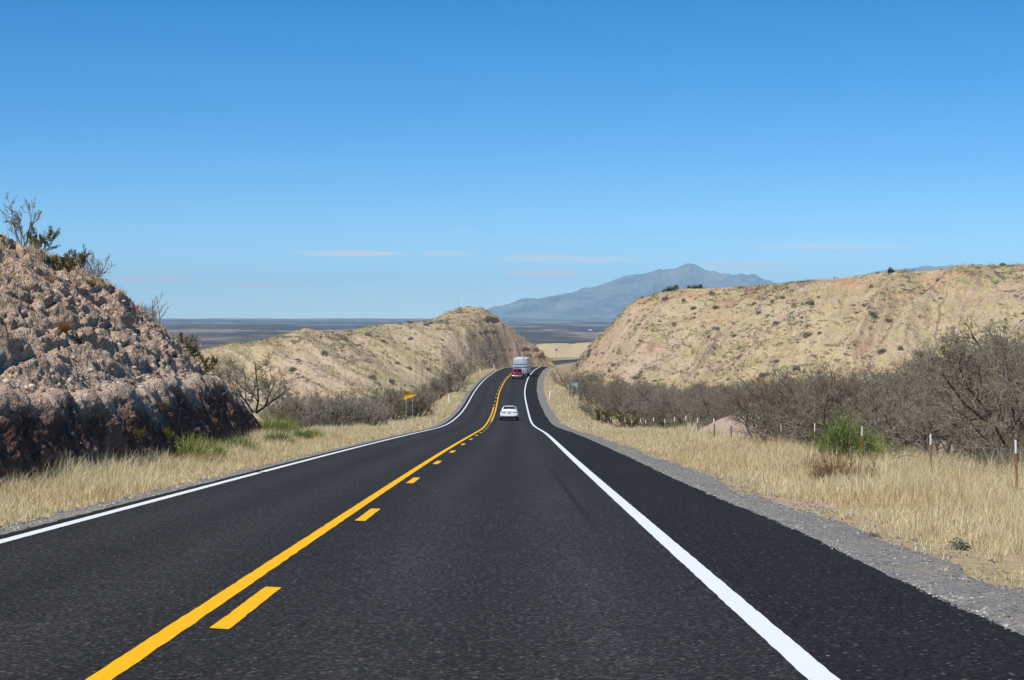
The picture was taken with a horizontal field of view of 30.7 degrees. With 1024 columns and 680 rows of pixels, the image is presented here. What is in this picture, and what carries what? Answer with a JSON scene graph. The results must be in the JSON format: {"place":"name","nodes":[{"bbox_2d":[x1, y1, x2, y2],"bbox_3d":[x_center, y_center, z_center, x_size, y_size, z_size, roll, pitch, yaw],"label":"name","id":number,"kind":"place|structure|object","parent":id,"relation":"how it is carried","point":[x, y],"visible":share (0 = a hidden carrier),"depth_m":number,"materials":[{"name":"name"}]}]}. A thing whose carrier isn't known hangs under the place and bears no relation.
{"place":"outdoors","nodes":[
{"label":"outdoors","id":0,"kind":"place"},
{"bbox_2d":[0,230,240,398],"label":"dry grass","id":1,"kind":"structure","parent":0,"point":[31,247],"depth_m":60.46,"materials":[{"name":"brown plant"}]},
{"bbox_2d":[0,234,261,486],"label":"rock cutting","id":2,"kind":"object","parent":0,"point":[39,428],"visible":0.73,"depth_m":48.13,"materials":[{"name":"stone"}]},
{"bbox_2d":[0,192,42,246],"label":"bare shrub","id":3,"kind":"object","parent":2,"relation":"on","point":[14,220],"visible":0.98,"depth_m":58.77,"materials":[{"name":"brown plant"}]},
{"bbox_2d":[25,222,60,251],"bbox_3d":[-15.453,-3.307,61.614,1.194,1.203,1.385,3,0,-26],"label":"creosote bush","id":4,"kind":"object","parent":2,"relation":"on","point":[31,238],"visible":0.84,"depth_m":61.40,"materials":[{"name":"green plant"}]},
{"bbox_2d":[53,315,75,331],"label":"dry weed","id":5,"kind":"object","parent":2,"relation":"on","point":[66,327],"visible":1,"depth_m":47.44,"materials":[{"name":"brown plant"}]},
{"bbox_2d":[51,250,79,271],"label":"creosote bush","id":6,"kind":"object","parent":2,"relation":"on","point":[55,260],"visible":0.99,"depth_m":59.90,"materials":[{"name":"green plant"}]},
{"bbox_2d":[63,244,92,268],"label":"creosote bush","id":7,"kind":"object","parent":2,"relation":"on","point":[82,258],"visible":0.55,"depth_m":66.01,"materials":[{"name":"green plant"}]},
{"bbox_2d":[70,249,115,278],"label":"bare shrub","id":8,"kind":"object","parent":2,"relation":"on","point":[90,271],"visible":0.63,"depth_m":70.25,"materials":[{"name":"brown plant"}]},
{"bbox_2d":[0,248,261,469],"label":"rubble","id":9,"kind":"object","parent":2,"relation":"on","point":[52,371],"visible":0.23,"depth_m":50.99,"materials":[{"name":"stone"}]},
{"bbox_2d":[131,424,145,439],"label":"dry weed","id":10,"kind":"object","parent":2,"relation":"on","point":[135,432],"visible":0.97,"depth_m":45.88,"materials":[{"name":"green plant"}]},
{"bbox_2d":[159,426,174,442],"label":"dry weed","id":11,"kind":"object","parent":2,"relation":"on","point":[167,433],"visible":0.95,"depth_m":49.36,"materials":[{"name":"green plant"}]},
{"bbox_2d":[179,332,200,356],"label":"creosote bush","id":12,"kind":"object","parent":2,"relation":"on","point":[193,349],"visible":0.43,"depth_m":83.97,"materials":[{"name":"green plant"}]},
{"bbox_2d":[192,350,217,375],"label":"creosote bush","id":13,"kind":"object","parent":2,"relation":"on","point":[213,362],"visible":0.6,"depth_m":87.99,"materials":[{"name":"green plant"}]},
{"bbox_2d":[194,306,554,417],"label":"hill","id":14,"kind":"structure","parent":0,"point":[509,350],"depth_m":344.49,"materials":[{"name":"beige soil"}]},
{"bbox_2d":[0,359,1023,679],"bbox_3d":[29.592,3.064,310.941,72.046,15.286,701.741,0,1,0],"label":"road","id":15,"kind":"structure","parent":0,"point":[474,539],"depth_m":16.49,"materials":[{"name":"black asphalt"}]},
{"bbox_2d":[499,406,519,420],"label":"sedan car","id":16,"kind":"object","parent":15,"relation":"on","point":[508,412],"visible":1,"depth_m":183.23,"materials":[{"name":"white paint"}]},
{"bbox_2d":[511,368,523,378],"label":"pickup truck","id":17,"kind":"object","parent":15,"relation":"on","point":[517,372],"visible":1,"depth_m":335.67,"materials":[{"name":"red paint"}]},
{"bbox_2d":[513,357,530,375],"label":"motorhome","id":18,"kind":"object","parent":15,"relation":"on","point":[523,363],"visible":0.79,"depth_m":348.14,"materials":[{"name":"white plastic"}]},
{"bbox_2d":[0,318,1023,589],"bbox_3d":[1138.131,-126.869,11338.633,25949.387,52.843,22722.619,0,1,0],"label":"ground","id":19,"kind":"structure","parent":0,"point":[214,332],"depth_m":3302.68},
{"bbox_2d":[173,431,217,461],"bbox_3d":[-8.820,2.965,51.045,2.023,1.252,1.793,0,1,29],"label":"green shrub","id":20,"kind":"object","parent":19,"relation":"on","point":[183,448],"visible":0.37,"depth_m":50.89,"materials":[{"name":"green plant"}]},
{"bbox_2d":[195,432,232,457],"bbox_3d":[-8.952,3.187,55.088,1.548,1.091,1.648,0,1,32],"label":"green shrub","id":21,"kind":"object","parent":19,"relation":"on","point":[218,446],"visible":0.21,"depth_m":54.93,"materials":[{"name":"green plant"}]},
{"bbox_2d":[221,431,261,452],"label":"green shrub","id":22,"kind":"object","parent":19,"relation":"on","point":[241,442],"visible":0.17,"depth_m":59.54,"materials":[{"name":"green plant"}]},
{"bbox_2d":[0,367,496,526],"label":"dry grass","id":23,"kind":"structure","parent":19,"relation":"on","point":[112,479],"depth_m":43.30,"materials":[{"name":"beige plant"}]},
{"bbox_2d":[1,369,497,534],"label":"gravel shoulder","id":24,"kind":"object","parent":19,"relation":"on","point":[101,507],"visible":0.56,"depth_m":35.65},
{"bbox_2d":[209,349,298,412],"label":"mesquite tree","id":25,"kind":"object","parent":19,"relation":"on","point":[265,384],"visible":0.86,"depth_m":107.65,"materials":[{"name":"brown plant"}]},
{"bbox_2d":[258,412,285,432],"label":"green shrub","id":26,"kind":"object","parent":19,"relation":"on","point":[268,424],"visible":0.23,"depth_m":103.81,"materials":[{"name":"green plant"}]},
{"bbox_2d":[260,426,298,443],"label":"green shrub","id":27,"kind":"object","parent":19,"relation":"on","point":[283,436],"visible":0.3,"depth_m":69.92,"materials":[{"name":"green plant"}]},
{"bbox_2d":[270,414,303,432],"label":"green shrub","id":28,"kind":"object","parent":19,"relation":"on","point":[292,424],"visible":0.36,"depth_m":103.80,"materials":[{"name":"green plant"}]},
{"bbox_2d":[253,393,326,422],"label":"bare bush","id":29,"kind":"object","parent":19,"relation":"on","point":[287,408],"visible":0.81,"depth_m":125.32,"materials":[{"name":"brown plant"}]},
{"bbox_2d":[285,424,316,439],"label":"green shrub","id":30,"kind":"object","parent":19,"relation":"on","point":[306,434],"visible":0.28,"depth_m":83.93,"materials":[{"name":"green plant"}]},
{"bbox_2d":[280,393,332,427],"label":"bare bush","id":31,"kind":"object","parent":19,"relation":"on","point":[313,419],"visible":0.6,"depth_m":135.88,"materials":[{"name":"brown plant"}]},
{"bbox_2d":[305,389,367,427],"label":"bare bush","id":32,"kind":"object","parent":19,"relation":"on","point":[344,405],"visible":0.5,"depth_m":140.01,"materials":[{"name":"brown plant"}]},
{"bbox_2d":[307,389,375,427],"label":"bare bush","id":33,"kind":"object","parent":19,"relation":"on","point":[336,403],"visible":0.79,"depth_m":141.25,"materials":[{"name":"brown plant"}]},
{"bbox_2d":[334,395,394,425],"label":"bare bush","id":34,"kind":"object","parent":19,"relation":"on","point":[375,413],"visible":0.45,"depth_m":149.88,"materials":[{"name":"brown plant"}]},
{"bbox_2d":[362,399,392,426],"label":"bare bush","id":35,"kind":"object","parent":19,"relation":"on","point":[385,421],"visible":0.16,"depth_m":172.14,"materials":[{"name":"brown plant"}]},
{"bbox_2d":[360,388,405,417],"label":"bare bush","id":36,"kind":"object","parent":19,"relation":"on","point":[390,402],"visible":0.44,"depth_m":202.91,"materials":[{"name":"brown plant"}]},
{"bbox_2d":[373,384,435,420],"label":"bare bush","id":37,"kind":"object","parent":19,"relation":"on","point":[400,410],"visible":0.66,"depth_m":204.57,"materials":[{"name":"brown plant"}]},
{"bbox_2d":[395,390,439,417],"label":"bare bush","id":38,"kind":"object","parent":19,"relation":"on","point":[431,403],"visible":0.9,"depth_m":204.61,"materials":[{"name":"brown plant"}]},
{"bbox_2d":[417,376,455,400],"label":"bare bush","id":39,"kind":"object","parent":19,"relation":"on","point":[435,385],"visible":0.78,"depth_m":274.71,"materials":[{"name":"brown plant"}]},
{"bbox_2d":[435,368,472,393],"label":"bare bush","id":40,"kind":"object","parent":19,"relation":"on","point":[455,378],"visible":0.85,"depth_m":285.36,"materials":[{"name":"brown plant"}]},
{"bbox_2d":[439,355,479,379],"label":"bare bush","id":41,"kind":"object","parent":19,"relation":"on","point":[459,367],"visible":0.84,"depth_m":333.71,"materials":[{"name":"brown plant"}]},
{"bbox_2d":[545,368,587,388],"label":"mesquite tree","id":42,"kind":"object","parent":19,"relation":"on","point":[561,379],"visible":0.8,"depth_m":318.24,"materials":[{"name":"brown plant"}]},
{"bbox_2d":[561,372,595,401],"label":"mesquite tree","id":43,"kind":"object","parent":19,"relation":"on","point":[574,390],"visible":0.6,"depth_m":293.04,"materials":[{"name":"brown plant"}]},
{"bbox_2d":[566,376,629,419],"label":"mesquite tree","id":44,"kind":"object","parent":19,"relation":"on","point":[596,390],"visible":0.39,"depth_m":226.13,"materials":[{"name":"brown plant"}]},
{"bbox_2d":[578,370,622,404],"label":"mesquite tree","id":45,"kind":"object","parent":19,"relation":"on","point":[580,386],"visible":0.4,"depth_m":280.66,"materials":[{"name":"brown plant"}]},
{"bbox_2d":[594,407,614,423],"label":"creosote bush","id":46,"kind":"object","parent":19,"relation":"on","point":[598,415],"visible":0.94,"depth_m":204.63,"materials":[{"name":"green plant"}]},
{"bbox_2d":[578,379,643,424],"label":"mesquite tree","id":47,"kind":"object","parent":19,"relation":"on","point":[602,405],"visible":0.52,"depth_m":209.86,"materials":[{"name":"brown plant"}]},
{"bbox_2d":[613,410,639,428],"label":"creosote bush","id":48,"kind":"object","parent":19,"relation":"on","point":[632,420],"visible":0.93,"depth_m":171.81,"materials":[{"name":"green plant"}]},
{"bbox_2d":[614,388,657,427],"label":"mesquite tree","id":49,"kind":"object","parent":19,"relation":"on","point":[626,404],"visible":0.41,"depth_m":180.47,"materials":[{"name":"brown plant"}]},
{"bbox_2d":[602,378,669,425],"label":"mesquite tree","id":50,"kind":"object","parent":19,"relation":"on","point":[620,405],"visible":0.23,"depth_m":204.46,"materials":[{"name":"brown plant"}]},
{"bbox_2d":[598,380,680,427],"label":"mesquite tree","id":51,"kind":"object","parent":19,"relation":"on","point":[615,389],"visible":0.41,"depth_m":197.66,"materials":[{"name":"brown plant"}]},
{"bbox_2d":[628,390,675,426],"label":"mesquite tree","id":52,"kind":"object","parent":19,"relation":"on","point":[646,409],"visible":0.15,"depth_m":177.66,"materials":[{"name":"brown plant"}]},
{"bbox_2d":[623,386,694,426],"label":"mesquite tree","id":53,"kind":"object","parent":19,"relation":"on","point":[647,413],"visible":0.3,"depth_m":173.62,"materials":[{"name":"brown plant"}]},
{"bbox_2d":[639,381,715,426],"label":"mesquite tree","id":54,"kind":"object","parent":19,"relation":"on","point":[662,407],"visible":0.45,"depth_m":165.04,"materials":[{"name":"brown plant"}]},
{"bbox_2d":[651,391,712,423],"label":"mesquite tree","id":55,"kind":"object","parent":19,"relation":"on","point":[672,409],"visible":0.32,"depth_m":154.74,"materials":[{"name":"brown plant"}]},
{"bbox_2d":[652,383,735,412],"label":"mesquite tree","id":56,"kind":"object","parent":19,"relation":"on","point":[683,396],"visible":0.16,"depth_m":168.80,"materials":[{"name":"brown plant"}]},
{"bbox_2d":[670,385,730,422],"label":"mesquite tree","id":57,"kind":"object","parent":19,"relation":"on","point":[702,399],"visible":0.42,"depth_m":150.18,"materials":[{"name":"brown plant"}]},
{"bbox_2d":[665,386,743,426],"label":"mesquite tree","id":58,"kind":"object","parent":19,"relation":"on","point":[708,406],"visible":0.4,"depth_m":151.96,"materials":[{"name":"brown plant"}]},
{"bbox_2d":[684,382,747,417],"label":"mesquite tree","id":59,"kind":"object","parent":19,"relation":"on","point":[713,388],"visible":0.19,"depth_m":159.24,"materials":[{"name":"brown plant"}]},
{"bbox_2d":[691,389,743,426],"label":"mesquite tree","id":60,"kind":"object","parent":19,"relation":"on","point":[719,416],"visible":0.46,"depth_m":140.20,"materials":[{"name":"brown plant"}]},
{"bbox_2d":[712,391,783,425],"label":"mesquite tree","id":61,"kind":"object","parent":19,"relation":"on","point":[734,404],"visible":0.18,"depth_m":103.53,"materials":[{"name":"brown plant"}]},
{"bbox_2d":[723,379,791,432],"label":"mesquite tree","id":62,"kind":"object","parent":19,"relation":"on","point":[760,389],"visible":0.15,"depth_m":101.43,"materials":[{"name":"brown plant"}]},
{"bbox_2d":[725,375,824,440],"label":"mesquite tree","id":63,"kind":"object","parent":19,"relation":"on","point":[732,415],"visible":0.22,"depth_m":83.71,"materials":[{"name":"brown plant"}]},
{"bbox_2d":[537,362,1023,634],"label":"gravel shoulder","id":64,"kind":"object","parent":19,"relation":"on","point":[910,568],"visible":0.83,"depth_m":21.66},
{"bbox_2d":[545,380,1023,591],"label":"dry grass","id":65,"kind":"structure","parent":19,"relation":"on","point":[965,506],"depth_m":40.17,"materials":[{"name":"beige plant"}]},
{"bbox_2d":[717,357,868,445],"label":"mesquite tree","id":66,"kind":"object","parent":19,"relation":"on","point":[757,398],"visible":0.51,"depth_m":76.00,"materials":[{"name":"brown plant"}]},
{"bbox_2d":[567,385,1023,490],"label":"barbed wire fence","id":67,"kind":"object","parent":19,"relation":"on","point":[1016,461],"visible":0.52,"depth_m":55.37,"materials":[{"name":"metal"}]},
{"bbox_2d":[727,367,865,444],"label":"mesquite tree","id":68,"kind":"object","parent":19,"relation":"on","point":[775,400],"visible":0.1,"depth_m":84.77,"materials":[{"name":"brown plant"}]},
{"bbox_2d":[731,373,872,442],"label":"mesquite tree","id":69,"kind":"object","parent":19,"relation":"on","point":[750,428],"visible":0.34,"depth_m":74.59,"materials":[{"name":"brown plant"}]},
{"bbox_2d":[741,367,891,435],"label":"mesquite tree","id":70,"kind":"object","parent":19,"relation":"on","point":[809,376],"visible":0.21,"depth_m":76.65,"materials":[{"name":"brown plant"}]},
{"bbox_2d":[801,448,857,482],"bbox_3d":[7.520,2.940,44.083,1.378,1.071,1.489,1,1,34],"label":"dead weed","id":71,"kind":"object","parent":19,"relation":"on","point":[828,467],"visible":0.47,"depth_m":43.97,"materials":[{"name":"brown plant"}]},
{"bbox_2d":[777,364,906,421],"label":"mesquite tree","id":72,"kind":"object","parent":19,"relation":"on","point":[852,389],"visible":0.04,"depth_m":89.90,"materials":[{"name":"brown plant"}]},
{"bbox_2d":[754,364,930,447],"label":"mesquite tree","id":73,"kind":"object","parent":19,"relation":"on","point":[819,405],"visible":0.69,"depth_m":72.51,"materials":[{"name":"brown plant"}]},
{"bbox_2d":[809,397,885,463],"bbox_3d":[10.627,2.992,58.545,2.454,2.423,2.477,0,1,-19],"label":"green shrub","id":74,"kind":"object","parent":19,"relation":"on","point":[841,436],"visible":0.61,"depth_m":58.24,"materials":[{"name":"green plant"}]},
{"bbox_2d":[832,453,878,481],"bbox_3d":[7.919,3.033,43.024,1.194,0.899,1.320,-3,2,-1],"label":"dead weed","id":75,"kind":"object","parent":19,"relation":"on","point":[851,468],"visible":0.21,"depth_m":43.03,"materials":[{"name":"beige plant"}]},
{"bbox_2d":[750,369,980,430],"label":"mesquite tree","id":76,"kind":"object","parent":19,"relation":"on","point":[866,383],"visible":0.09,"depth_m":82.72,"materials":[{"name":"brown plant"}]},
{"bbox_2d":[835,412,907,454],"bbox_3d":[12.554,3.417,63.723,2.633,1.885,2.901,-1,1,-39],"label":"bare bush","id":77,"kind":"object","parent":19,"relation":"on","point":[888,439],"visible":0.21,"depth_m":63.60,"materials":[{"name":"brown plant"}]},
{"bbox_2d":[852,427,898,462],"bbox_3d":[11.378,3.449,59.971,2.234,1.535,2.378,0,1,-8],"label":"green shrub","id":78,"kind":"object","parent":19,"relation":"on","point":[881,449],"visible":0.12,"depth_m":59.75,"materials":[{"name":"green plant"}]},
{"bbox_2d":[809,364,943,442],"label":"mesquite tree","id":79,"kind":"object","parent":19,"relation":"on","point":[892,381],"visible":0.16,"depth_m":75.29,"materials":[{"name":"brown plant"}]},
{"bbox_2d":[854,416,937,450],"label":"bare bush","id":80,"kind":"object","parent":19,"relation":"on","point":[905,441],"visible":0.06,"depth_m":67.37,"materials":[{"name":"brown plant"}]},
{"bbox_2d":[828,374,996,450],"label":"mesquite tree","id":81,"kind":"object","parent":19,"relation":"on","point":[890,407],"visible":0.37,"depth_m":66.92,"materials":[{"name":"brown plant"}]},
{"bbox_2d":[836,355,1023,437],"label":"mesquite tree","id":82,"kind":"object","parent":19,"relation":"on","point":[950,367],"visible":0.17,"depth_m":77.79,"materials":[{"name":"brown plant"}]},
{"bbox_2d":[850,340,1023,459],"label":"mesquite tree","id":83,"kind":"object","parent":19,"relation":"on","point":[885,432],"visible":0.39,"depth_m":60.68,"materials":[{"name":"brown plant"}]},
{"bbox_2d":[914,338,980,387],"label":"creosote bush","id":84,"kind":"object","parent":19,"relation":"on","point":[942,348],"visible":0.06,"depth_m":89.83,"materials":[{"name":"brown plant"}]},
{"bbox_2d":[889,336,1006,369],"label":"mesquite tree","id":85,"kind":"object","parent":19,"relation":"on","point":[938,354],"visible":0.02,"depth_m":100.14,"materials":[{"name":"brown plant"}]},
{"bbox_2d":[891,342,1009,399],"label":"mesquite tree","id":86,"kind":"object","parent":19,"relation":"on","point":[913,358],"visible":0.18,"depth_m":87.62,"materials":[{"name":"brown plant"}]},
{"bbox_2d":[882,332,1023,473],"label":"mesquite tree","id":87,"kind":"object","parent":19,"relation":"on","point":[1010,385],"visible":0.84,"depth_m":51.19,"materials":[{"name":"brown plant"}]},
{"bbox_2d":[889,375,1022,456],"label":"mesquite tree","id":88,"kind":"object","parent":19,"relation":"on","point":[923,426],"visible":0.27,"depth_m":62.53,"materials":[{"name":"brown plant"}]},
{"bbox_2d":[947,537,971,550],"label":"weed","id":89,"kind":"object","parent":19,"relation":"on","point":[961,545],"visible":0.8,"depth_m":22.97,"materials":[{"name":"grey plant"}]},
{"bbox_2d":[902,329,1023,462],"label":"mesquite tree","id":90,"kind":"object","parent":19,"relation":"on","point":[967,366],"visible":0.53,"depth_m":57.15,"materials":[{"name":"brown plant"}]},
{"bbox_2d":[922,313,1023,387],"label":"mesquite tree","id":91,"kind":"object","parent":19,"relation":"on","point":[965,333],"visible":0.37,"depth_m":88.16,"materials":[{"name":"brown plant"}]},
{"bbox_2d":[927,333,1018,389],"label":"mesquite tree","id":92,"kind":"object","parent":19,"relation":"on","point":[949,355],"visible":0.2,"depth_m":86.56,"materials":[{"name":"brown plant"}]},
{"bbox_2d":[941,412,1023,464],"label":"bare bush","id":93,"kind":"object","parent":19,"relation":"on","point":[992,437],"visible":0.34,"depth_m":51.07,"materials":[{"name":"brown plant"}]},
{"bbox_2d":[944,415,1022,463],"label":"bare bush","id":94,"kind":"object","parent":19,"relation":"on","point":[958,439],"visible":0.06,"depth_m":54.95,"materials":[{"name":"brown plant"}]},
{"bbox_2d":[944,338,1023,407],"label":"mesquite tree","id":95,"kind":"object","parent":19,"relation":"on","point":[996,360],"visible":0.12,"depth_m":76.82,"materials":[{"name":"brown plant"}]},
{"bbox_2d":[948,359,1021,408],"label":"creosote bush","id":96,"kind":"object","parent":19,"relation":"on","point":[971,373],"visible":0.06,"depth_m":76.37,"materials":[{"name":"brown plant"}]},
{"bbox_2d":[966,435,1023,471],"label":"bare bush","id":97,"kind":"object","parent":19,"relation":"on","point":[1020,450],"visible":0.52,"depth_m":49.34,"materials":[{"name":"brown plant"}]},
{"bbox_2d":[975,317,1023,380],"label":"mesquite tree","id":98,"kind":"object","parent":19,"relation":"on","point":[1005,327],"visible":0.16,"depth_m":94.23,"materials":[{"name":"brown plant"}]},
{"bbox_2d":[985,318,1023,390],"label":"mesquite tree","id":99,"kind":"object","parent":19,"relation":"on","point":[998,334],"visible":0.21,"depth_m":91.50,"materials":[{"name":"brown plant"}]},
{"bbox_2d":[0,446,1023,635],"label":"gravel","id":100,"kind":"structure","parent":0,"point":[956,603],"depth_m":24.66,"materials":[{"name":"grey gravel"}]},
{"bbox_2d":[0,0,1023,318],"label":"sky","id":101,"kind":"structure","parent":0,"point":[246,159],"materials":[{"name":"blue"}]},
{"bbox_2d":[536,342,592,357],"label":"field","id":102,"kind":"structure","parent":0,"point":[575,350],"depth_m":713.09,"materials":[{"name":"beige plant"}]},
{"bbox_2d":[486,263,773,318],"bbox_3d":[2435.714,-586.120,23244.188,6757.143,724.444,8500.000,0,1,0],"label":"mountain","id":103,"kind":"structure","parent":0,"point":[611,299],"depth_m":22050.56,"materials":[{"name":"blue stone"}]},
{"bbox_2d":[571,263,1023,392],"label":"hill","id":104,"kind":"structure","parent":0,"point":[832,328],"depth_m":363.24,"materials":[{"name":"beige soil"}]},
{"bbox_2d":[867,265,954,274],"bbox_3d":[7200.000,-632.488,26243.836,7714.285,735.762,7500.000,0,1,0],"label":"mountain","id":105,"kind":"structure","parent":0,"point":[925,268],"depth_m":23954.88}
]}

